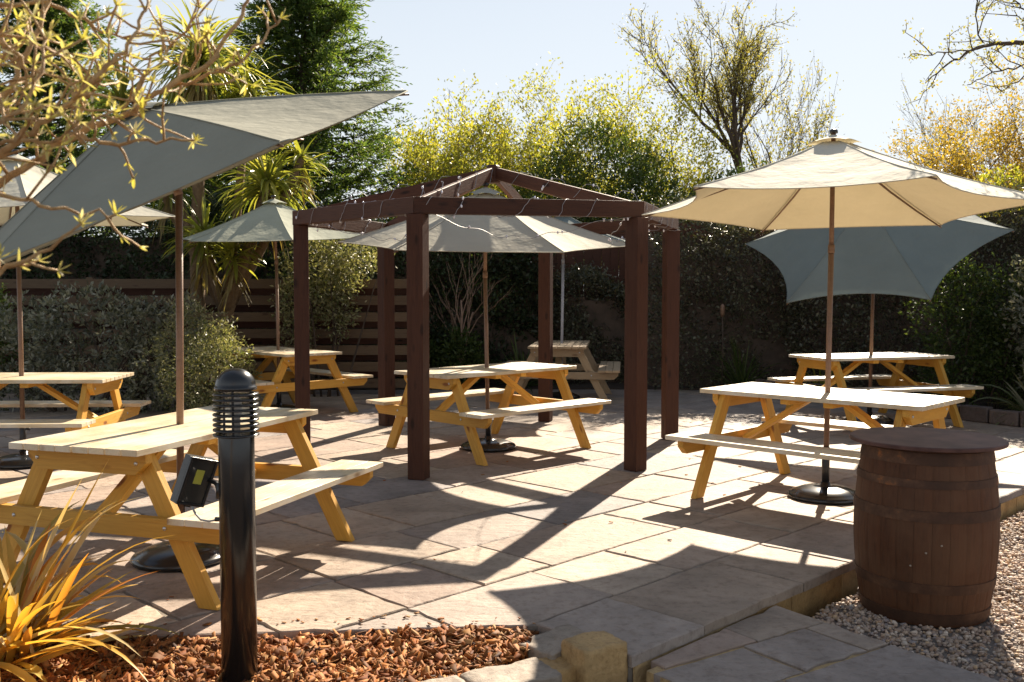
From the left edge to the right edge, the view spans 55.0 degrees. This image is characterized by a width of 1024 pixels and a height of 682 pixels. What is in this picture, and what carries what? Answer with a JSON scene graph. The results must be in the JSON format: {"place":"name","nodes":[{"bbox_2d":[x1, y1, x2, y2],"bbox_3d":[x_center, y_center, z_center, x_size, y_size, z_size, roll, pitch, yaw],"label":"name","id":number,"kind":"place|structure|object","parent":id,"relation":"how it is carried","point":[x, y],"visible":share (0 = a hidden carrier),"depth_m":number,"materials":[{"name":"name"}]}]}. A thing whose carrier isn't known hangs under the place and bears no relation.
{"place":"outdoors","nodes":[
{"label":"outdoors","id":0,"kind":"place"},
{"bbox_2d":[4,382,1017,410],"bbox_3d":[5.000,-0.109,33.340,70.000,0.312,53.400,0,3,0],"label":"planting bed","id":1,"kind":"object","parent":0,"point":[589,385],"depth_m":14.67,"materials":[{"name":"soil"}]},
{"bbox_2d":[0,0,174,238],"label":"conifer tree","id":2,"kind":"object","parent":1,"relation":"on","point":[65,26],"visible":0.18,"depth_m":17.09,"materials":[{"name":"green plant"}]},
{"bbox_2d":[124,45,265,236],"bbox_3d":[-5.575,-2.557,18.534,3.929,6.157,4.291,0,3,0],"label":"conifer tree","id":3,"kind":"object","parent":1,"relation":"on","point":[150,205],"depth_m":18.10,"materials":[{"name":"green plant"}]},
{"bbox_2d":[0,183,406,378],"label":"hedge","id":4,"kind":"object","parent":1,"relation":"on","point":[97,257],"visible":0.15,"depth_m":15.09,"materials":[{"name":"green plant"}]},
{"bbox_2d":[122,0,425,295],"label":"conifer tree","id":5,"kind":"object","parent":1,"relation":"on","point":[313,23],"visible":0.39,"depth_m":16.30,"materials":[{"name":"green plant"}]},
{"bbox_2d":[395,334,449,389],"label":"shrub","id":6,"kind":"object","parent":1,"relation":"on","point":[432,362],"visible":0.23,"depth_m":14.81,"materials":[{"name":"green plant"}]},
{"bbox_2d":[371,98,542,219],"bbox_3d":[-1.072,-2.156,19.251,4.295,5.296,4.549,-1,3,-26],"label":"tall shrub","id":7,"kind":"object","parent":1,"relation":"on","point":[421,149],"visible":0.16,"depth_m":18.25,"materials":[{"name":"green plant"}]},
{"bbox_2d":[434,323,492,387],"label":"shrub","id":8,"kind":"object","parent":1,"relation":"on","point":[472,355],"visible":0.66,"depth_m":14.66,"materials":[{"name":"green plant"}]},
{"bbox_2d":[429,252,516,383],"bbox_3d":[-0.690,-0.658,14.990,1.955,2.742,1.038,2,3,28],"label":"bare shrub","id":9,"kind":"object","parent":1,"relation":"on","point":[462,325],"visible":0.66,"depth_m":14.79,"materials":[{"name":"brown plant"}]},
{"bbox_2d":[404,251,555,383],"bbox_3d":[-0.475,-0.753,15.403,2.450,2.954,1.488,0,3,0],"label":"hedge","id":10,"kind":"object","parent":1,"relation":"on","point":[517,310],"visible":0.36,"depth_m":15.22,"materials":[{"name":"green plant"}]},
{"bbox_2d":[421,69,625,264],"bbox_3d":[0.045,-2.478,19.872,5.328,5.886,3.675,2,4,37],"label":"tall shrub","id":11,"kind":"object","parent":1,"relation":"on","point":[527,145],"visible":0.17,"depth_m":19.21,"materials":[{"name":"green plant"}]},
{"bbox_2d":[489,329,570,392],"bbox_3d":[0.070,0.341,14.832,1.536,1.072,1.358,2,3,30],"label":"spiky plant","id":12,"kind":"object","parent":1,"relation":"on","point":[517,359],"visible":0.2,"depth_m":14.89,"materials":[{"name":"green plant"}]},
{"bbox_2d":[553,258,624,384],"bbox_3d":[1.427,-0.319,15.642,2.041,2.016,1.087,0,3,-9],"label":"hedge","id":13,"kind":"object","parent":1,"relation":"on","point":[599,323],"visible":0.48,"depth_m":15.57,"materials":[{"name":"green plant"}]},
{"bbox_2d":[513,111,687,267],"bbox_3d":[1.620,-1.818,18.166,3.551,4.725,2.441,0,3,0],"label":"evergreen tree","id":14,"kind":"object","parent":1,"relation":"on","point":[637,178],"visible":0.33,"depth_m":17.72,"materials":[{"name":"green plant"}]},
{"bbox_2d":[517,47,738,221],"bbox_3d":[1.947,-2.722,19.968,5.386,6.391,5.971,-3,4,-41],"label":"tree","id":15,"kind":"object","parent":1,"relation":"on","point":[689,176],"visible":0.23,"depth_m":19.51,"materials":[{"name":"green plant"}]},
{"bbox_2d":[518,222,773,310],"bbox_3d":[2.509,-0.693,16.446,4.961,2.640,0.140,0,3,0],"label":"panel fence","id":16,"kind":"object","parent":1,"relation":"on","point":[612,258],"visible":0.04,"depth_m":16.35,"materials":[{"name":"brown wood"}]},
{"bbox_2d":[612,0,799,173],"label":"tree","id":17,"kind":"object","parent":1,"relation":"on","point":[732,84],"visible":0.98,"depth_m":20.35,"materials":[{"name":"green plant"}]},
{"bbox_2d":[665,151,766,235],"bbox_3d":[4.758,-1.431,17.925,4.394,3.975,2.025,0,3,0],"label":"evergreen shrub","id":18,"kind":"object","parent":1,"relation":"on","point":[733,171],"visible":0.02,"depth_m":17.82,"materials":[{"name":"green plant"}]},
{"bbox_2d":[720,304,724,385],"bbox_3d":[3.052,0.094,14.274,0.068,1.270,0.068,0,3,0],"label":"garden torch","id":19,"kind":"object","parent":1,"relation":"on","point":[722,309],"visible":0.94,"depth_m":14.25,"materials":[{"name":"brown wood"}]},
{"bbox_2d":[692,332,782,384],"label":"grass clump","id":20,"kind":"object","parent":1,"relation":"on","point":[743,376],"visible":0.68,"depth_m":14.27,"materials":[{"name":"green plant"}]},
{"bbox_2d":[684,19,843,177],"bbox_3d":[5.603,-3.309,21.838,3.449,7.337,4.139,1,3,17],"label":"tree","id":21,"kind":"object","parent":1,"relation":"on","point":[787,138],"visible":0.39,"depth_m":21.98,"materials":[{"name":"green plant"}]},
{"bbox_2d":[647,178,1023,402],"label":"hedge","id":22,"kind":"object","parent":1,"relation":"on","point":[739,280],"visible":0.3,"depth_m":14.62,"materials":[{"name":"green plant"}]},
{"bbox_2d":[755,379,1023,426],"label":"raised bed edging","id":23,"kind":"object","parent":1,"relation":"on","point":[982,414],"visible":0.25,"depth_m":10.95,"materials":[{"name":"stone"}]},
{"bbox_2d":[873,45,1023,215],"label":"tall shrub","id":24,"kind":"object","parent":1,"relation":"on","point":[960,160],"visible":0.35,"depth_m":18.96,"materials":[{"name":"yellow plant"}]},
{"bbox_2d":[893,73,1021,214],"bbox_3d":[11.661,-3.002,24.380,6.401,6.523,3.362,-1,3,-25],"label":"tree","id":25,"kind":"object","parent":1,"relation":"on","point":[936,136],"visible":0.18,"depth_m":23.50,"materials":[{"name":"yellow plant"}]},
{"bbox_2d":[897,251,1023,409],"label":"shrub","id":26,"kind":"object","parent":1,"relation":"on","point":[1005,359],"visible":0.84,"depth_m":12.05,"materials":[{"name":"green plant"}]},
{"bbox_2d":[971,354,1023,427],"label":"spiky plant","id":27,"kind":"object","parent":1,"relation":"on","point":[1019,400],"visible":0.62,"depth_m":11.13,"materials":[{"name":"green plant"}]},
{"bbox_2d":[973,163,1023,216],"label":"evergreen shrub","id":28,"kind":"object","parent":1,"relation":"on","point":[998,181],"visible":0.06,"depth_m":15.33,"materials":[{"name":"yellow plant"}]},
{"bbox_2d":[994,254,1023,391],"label":"shrub","id":29,"kind":"object","parent":1,"relation":"on","point":[1016,307],"visible":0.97,"depth_m":11.55,"materials":[{"name":"green plant"}]},
{"bbox_2d":[0,389,1023,681],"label":"patio","id":30,"kind":"structure","parent":0,"point":[500,557],"depth_m":6.02,"materials":[{"name":"stone"}]},
{"bbox_2d":[0,277,27,398],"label":"bush","id":31,"kind":"object","parent":30,"relation":"on","point":[2,300],"visible":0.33,"depth_m":12.72,"materials":[{"name":"green plant"}]},
{"bbox_2d":[0,372,150,431],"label":"picnic table","id":32,"kind":"object","parent":30,"relation":"on","point":[95,383],"visible":0.9,"depth_m":8.29,"materials":[{"name":"wood"}]},
{"bbox_2d":[0,149,174,468],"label":"parasol","id":33,"kind":"object","parent":30,"relation":"on","point":[21,186],"visible":0.54,"depth_m":8.24,"materials":[{"name":"fabric"}]},
{"bbox_2d":[0,279,220,414],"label":"bush","id":34,"kind":"object","parent":30,"relation":"on","point":[136,344],"visible":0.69,"depth_m":11.77,"materials":[{"name":"green plant"}]},
{"bbox_2d":[0,405,382,610],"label":"picnic table","id":35,"kind":"object","parent":30,"relation":"on","point":[135,452],"visible":0.8,"depth_m":4.85,"materials":[{"name":"wood"}]},
{"bbox_2d":[72,0,330,402],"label":"cabbage palm","id":36,"kind":"object","parent":30,"relation":"on","point":[239,272],"visible":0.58,"depth_m":12.64,"materials":[{"name":"green plant"}]},
{"bbox_2d":[143,293,263,413],"bbox_3d":[-3.523,0.169,11.402,1.385,1.534,1.283,0,3,0],"label":"bush","id":37,"kind":"object","parent":30,"relation":"on","point":[227,345],"visible":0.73,"depth_m":11.24,"materials":[{"name":"green plant"}]},
{"bbox_2d":[0,277,406,393],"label":"slatted fence","id":38,"kind":"object","parent":30,"relation":"on","point":[258,311],"visible":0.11,"depth_m":13.91,"materials":[{"name":"brown wood"}]},
{"bbox_2d":[0,90,408,571],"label":"parasol","id":39,"kind":"object","parent":30,"relation":"on","point":[234,132],"visible":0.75,"depth_m":4.66,"materials":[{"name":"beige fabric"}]},
{"bbox_2d":[183,195,360,408],"bbox_3d":[-2.860,-0.449,11.913,2.382,2.618,2.225,0,3,0],"label":"parasol","id":40,"kind":"object","parent":30,"relation":"on","point":[271,220],"visible":0.7,"depth_m":11.40,"materials":[{"name":"beige fabric"}]},
{"bbox_2d":[186,346,372,411],"bbox_3d":[-2.830,0.484,11.941,1.622,0.750,1.633,-3,4,-43],"label":"picnic table","id":41,"kind":"object","parent":30,"relation":"on","point":[283,373],"visible":0.61,"depth_m":11.65,"materials":[{"name":"wood"}]},
{"bbox_2d":[69,458,768,625],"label":"leaf litter","id":42,"kind":"object","parent":30,"relation":"on","point":[405,616],"visible":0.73,"depth_m":4.42,"materials":[{"name":"brown plant"}]},
{"bbox_2d":[338,183,624,451],"bbox_3d":[-0.248,-0.234,9.196,2.764,2.470,2.409,0,3,0],"label":"parasol","id":43,"kind":"object","parent":30,"relation":"on","point":[445,235],"visible":0.75,"depth_m":8.61,"materials":[{"name":"fabric"}]},
{"bbox_2d":[292,165,679,479],"bbox_3d":[-0.177,-0.335,9.346,3.649,2.656,3.558,0,3,0],"label":"gazebo","id":44,"kind":"object","parent":30,"relation":"on","point":[409,202],"visible":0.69,"depth_m":8.21,"materials":[{"name":"brown wood"}]},
{"bbox_2d":[295,169,677,243],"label":"string lights","id":45,"kind":"object","parent":44,"relation":"attached to","point":[506,236],"visible":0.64,"depth_m":8.29,"materials":[{"name":"plastic"}]},
{"bbox_2d":[366,362,610,465],"bbox_3d":[-0.222,0.627,9.205,1.633,0.750,1.622,-3,4,-44],"label":"picnic table","id":46,"kind":"object","parent":30,"relation":"on","point":[445,378],"visible":0.85,"depth_m":9.06,"materials":[{"name":"wood"}]},
{"bbox_2d":[505,340,619,399],"bbox_3d":[0.663,0.407,13.429,1.622,0.750,1.633,0,3,6],"label":"picnic table","id":47,"kind":"object","parent":30,"relation":"on","point":[596,375],"visible":0.71,"depth_m":12.71,"materials":[{"name":"wood"}]},
{"bbox_2d":[553,217,624,399],"bbox_3d":[0.700,-0.501,13.382,1.848,2.568,1.934,0,3,0],"label":"parasol","id":48,"kind":"object","parent":30,"relation":"on","point":[569,220],"visible":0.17,"depth_m":13.36,"materials":[{"name":"fabric"}]},
{"bbox_2d":[665,382,964,498],"bbox_3d":[2.236,0.742,6.998,1.633,0.750,1.622,3,4,44],"label":"picnic table","id":49,"kind":"object","parent":30,"relation":"on","point":[913,409],"visible":0.75,"depth_m":6.92,"materials":[{"name":"wood"}]},
{"bbox_2d":[803,368,849,385],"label":"grass clump","id":50,"kind":"object","parent":30,"relation":"on","point":[821,382],"visible":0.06,"depth_m":13.79,"materials":[{"name":"green plant"}]},
{"bbox_2d":[642,129,1023,504],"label":"parasol","id":51,"kind":"object","parent":30,"relation":"on","point":[832,181],"visible":0.97,"depth_m":7.00,"materials":[{"name":"beige fabric"}]},
{"bbox_2d":[767,352,983,430],"bbox_3d":[4.022,0.532,11.034,1.633,0.750,1.622,-1,3,-17],"label":"picnic table","id":52,"kind":"object","parent":30,"relation":"on","point":[893,382],"visible":0.76,"depth_m":10.87,"materials":[{"name":"wood"}]},
{"bbox_2d":[745,215,1013,423],"bbox_3d":[3.957,-0.472,10.857,2.804,2.774,2.006,2,3,29],"label":"parasol","id":53,"kind":"object","parent":30,"relation":"on","point":[916,261],"visible":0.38,"depth_m":10.25,"materials":[{"name":"fabric"}]},
{"bbox_2d":[0,0,1023,236],"label":"sky","id":54,"kind":"structure","parent":0,"point":[864,41],"materials":[{"name":"blue"}]},
{"bbox_2d":[646,605,998,681],"bbox_3d":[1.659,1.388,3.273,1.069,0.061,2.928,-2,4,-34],"label":"path","id":55,"kind":"structure","parent":0,"point":[808,644],"depth_m":4.08,"materials":[{"name":"stone"}]},
{"bbox_2d":[808,511,1023,681],"bbox_3d":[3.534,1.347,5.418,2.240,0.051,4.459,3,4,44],"label":"gravel","id":56,"kind":"structure","parent":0,"point":[954,643],"depth_m":4.71,"materials":[{"name":"beige gravel"}]},
{"bbox_2d":[849,427,1008,627],"bbox_3d":[2.105,0.926,5.010,0.744,0.882,0.744,-1,3,-17],"label":"barrel","id":57,"kind":"object","parent":56,"relation":"on","point":[926,517],"visible":1,"depth_m":4.74,"materials":[{"name":"brown wood"}]},
{"bbox_2d":[902,0,1023,109],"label":"overhanging tree","id":58,"kind":"object","parent":56,"relation":"on","point":[1001,44],"visible":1,"depth_m":7.63,"materials":[{"name":"brown plant"}]},
{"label":"bark bed","id":59,"kind":"structure","parent":0,"visible":0},
{"bbox_2d":[0,461,178,681],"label":"flax plant","id":60,"kind":"object","parent":59,"relation":"on","point":[28,594],"visible":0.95,"depth_m":4.03,"materials":[{"name":"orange plant"}]},
{"bbox_2d":[0,0,291,277],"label":"budding shrub","id":61,"kind":"object","parent":59,"relation":"on","point":[21,135],"visible":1,"depth_m":1.78,"materials":[{"name":"yellow plant"}]},
{"bbox_2d":[0,623,538,681],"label":"bark mulch","id":62,"kind":"object","parent":59,"relation":"on","point":[406,653],"visible":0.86,"depth_m":3.99,"materials":[{"name":"brown wood"}]},
{"bbox_2d":[212,368,259,681],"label":"bollard light","id":63,"kind":"object","parent":62,"relation":"on","point":[237,534],"visible":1,"depth_m":3.69,"materials":[{"name":"black paint"}]},
{"bbox_2d":[170,454,218,521],"bbox_3d":[-1.204,0.559,3.801,0.214,0.256,0.145,0,3,0],"label":"floodlight","id":64,"kind":"object","parent":63,"relation":"attached to","point":[194,482],"visible":0.92,"depth_m":3.78,"materials":[{"name":"black metal"}]},
{"label":"ground","id":65,"kind":"structure","parent":0,"visible":0},
{"bbox_2d":[416,630,627,681],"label":"planter wall","id":66,"kind":"structure","parent":65,"relation":"on","point":[558,655],"depth_m":3.94,"materials":[{"name":"stone"}]},
{"bbox_2d":[633,494,1023,681],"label":"step riser","id":67,"kind":"object","parent":65,"relation":"on","point":[811,602],"visible":0.24,"depth_m":5.14,"materials":[{"name":"stone"}]}
]}

